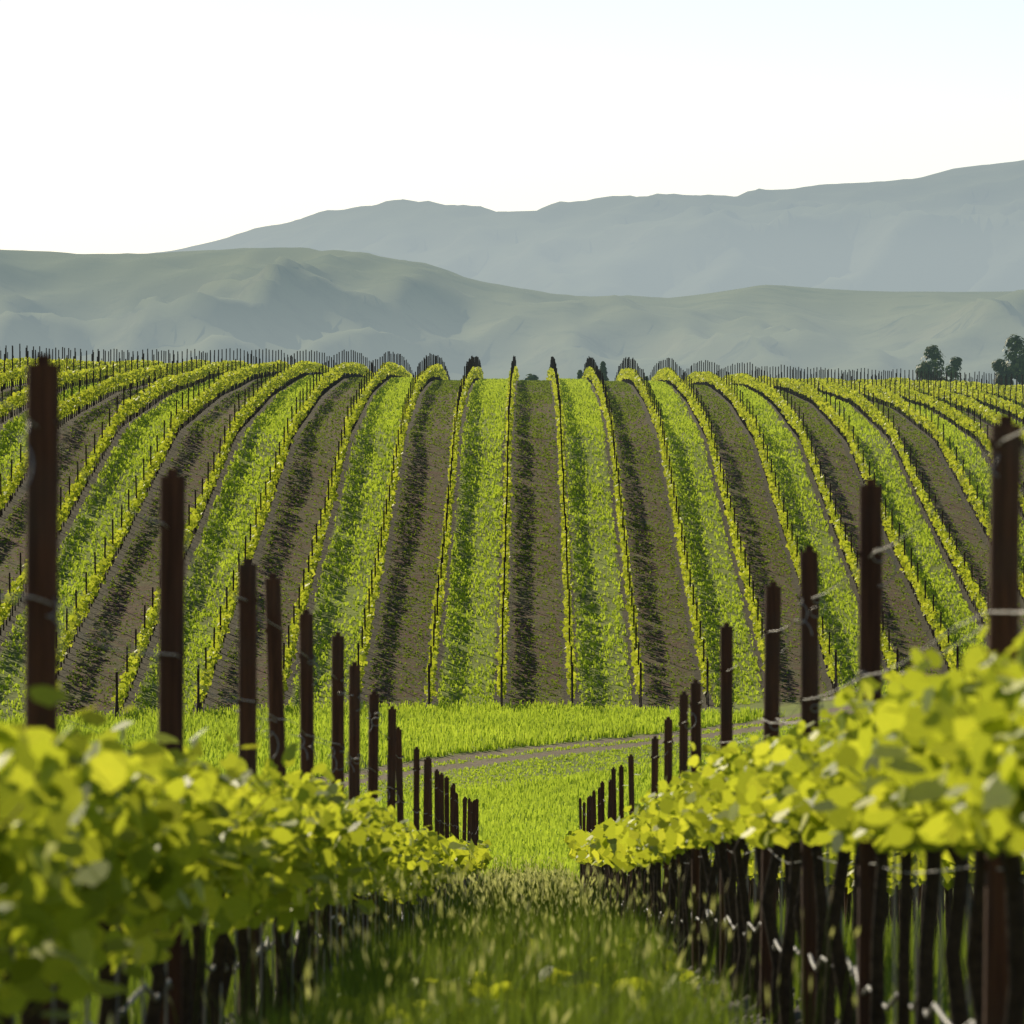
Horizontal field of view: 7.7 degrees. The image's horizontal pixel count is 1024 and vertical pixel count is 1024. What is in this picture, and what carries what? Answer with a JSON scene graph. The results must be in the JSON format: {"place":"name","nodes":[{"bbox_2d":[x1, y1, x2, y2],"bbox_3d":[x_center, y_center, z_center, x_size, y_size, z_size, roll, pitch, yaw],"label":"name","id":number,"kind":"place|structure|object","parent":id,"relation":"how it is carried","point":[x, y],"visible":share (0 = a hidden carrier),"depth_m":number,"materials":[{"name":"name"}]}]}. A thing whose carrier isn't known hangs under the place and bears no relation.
{"place":"outdoors","nodes":[
{"label":"outdoors","id":0,"kind":"place"},
{"bbox_2d":[0,624,1023,1023],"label":"vine","id":1,"kind":"object","parent":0,"point":[104,834],"depth_m":24.32,"materials":[{"name":"green plant"}]},
{"bbox_2d":[0,378,1023,1023],"bbox_3d":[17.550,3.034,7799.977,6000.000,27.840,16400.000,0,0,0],"label":"ground","id":2,"kind":"structure","parent":0,"point":[14,548],"depth_m":376.21,"materials":[{"name":"brown soil"}]},
{"bbox_2d":[15,851,973,1023],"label":"grass","id":3,"kind":"structure","parent":2,"relation":"on","point":[356,985],"depth_m":33.80,"materials":[{"name":"green plant"}]},
{"bbox_2d":[0,372,1023,887],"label":"field grass tufts","id":4,"kind":"object","parent":2,"relation":"on","point":[538,816],"visible":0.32,"depth_m":353.91,"materials":[{"name":"green plant"}]},
{"bbox_2d":[0,372,1023,715],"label":"alley weeds","id":5,"kind":"object","parent":2,"relation":"on","point":[444,388],"visible":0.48,"depth_m":406.47,"materials":[{"name":"green plant"}]},
{"bbox_2d":[0,344,1023,716],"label":"vineyard posts","id":6,"kind":"object","parent":2,"relation":"on","point":[470,364],"visible":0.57,"depth_m":445.19,"materials":[{"name":"brown wood"}]},
{"bbox_2d":[0,357,1023,713],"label":"grapevine rows","id":7,"kind":"object","parent":2,"relation":"on","point":[138,369],"depth_m":420.51,"materials":[{"name":"green plant"}]},
{"bbox_2d":[24,354,1022,1023],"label":"trellis posts","id":8,"kind":"object","parent":2,"relation":"on","point":[42,516],"visible":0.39,"depth_m":27.91,"materials":[{"name":"brown wood"}]},
{"bbox_2d":[0,401,1023,1023],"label":"trellis wires","id":9,"kind":"object","parent":8,"relation":"attached to","point":[894,871],"visible":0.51,"depth_m":27.79,"materials":[{"name":"grey metal"}]},
{"bbox_2d":[89,884,973,1023],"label":"drip hose","id":10,"kind":"object","parent":2,"relation":"on","point":[853,972],"visible":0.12,"depth_m":29.32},
{"bbox_2d":[524,374,538,380],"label":"bush","id":11,"kind":"object","parent":2,"relation":"on","point":[530,377],"visible":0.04,"depth_m":769.55,"materials":[{"name":"green plant"}]},
{"bbox_2d":[577,370,582,378],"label":"tree","id":12,"kind":"object","parent":2,"relation":"on","point":[579,374],"visible":0.08,"depth_m":774.83,"materials":[{"name":"green plant"}]},
{"bbox_2d":[599,361,608,380],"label":"tree","id":13,"kind":"object","parent":2,"relation":"on","point":[603,368],"visible":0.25,"depth_m":779.77,"materials":[{"name":"green plant"}]},
{"bbox_2d":[915,345,944,380],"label":"tree","id":14,"kind":"object","parent":2,"relation":"on","point":[933,363],"visible":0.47,"depth_m":799.10,"materials":[{"name":"green plant"}]},
{"bbox_2d":[938,356,962,381],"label":"tree","id":15,"kind":"object","parent":2,"relation":"on","point":[956,363],"visible":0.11,"depth_m":814.46,"materials":[{"name":"green plant"}]},
{"bbox_2d":[991,334,1023,385],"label":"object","id":16,"kind":"object","parent":2,"relation":"on","point":[1014,368],"visible":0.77,"depth_m":799.56,"materials":[{"name":"green plant"}]},
{"bbox_2d":[0,247,1023,384],"bbox_3d":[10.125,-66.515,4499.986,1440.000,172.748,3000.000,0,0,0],"label":"hills","id":17,"kind":"structure","parent":0,"point":[289,302],"depth_m":3903.60,"materials":[{"name":"green plant"}]},
{"bbox_2d":[0,0,1023,253],"label":"sky","id":18,"kind":"structure","parent":0,"point":[127,126],"materials":[{"name":"white"}]},
{"bbox_2d":[156,160,1023,297],"bbox_3d":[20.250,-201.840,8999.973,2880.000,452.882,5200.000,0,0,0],"label":"mountain range","id":19,"kind":"structure","parent":0,"point":[961,229],"depth_m":7783.03,"materials":[{"name":"grey stone"}]}
]}

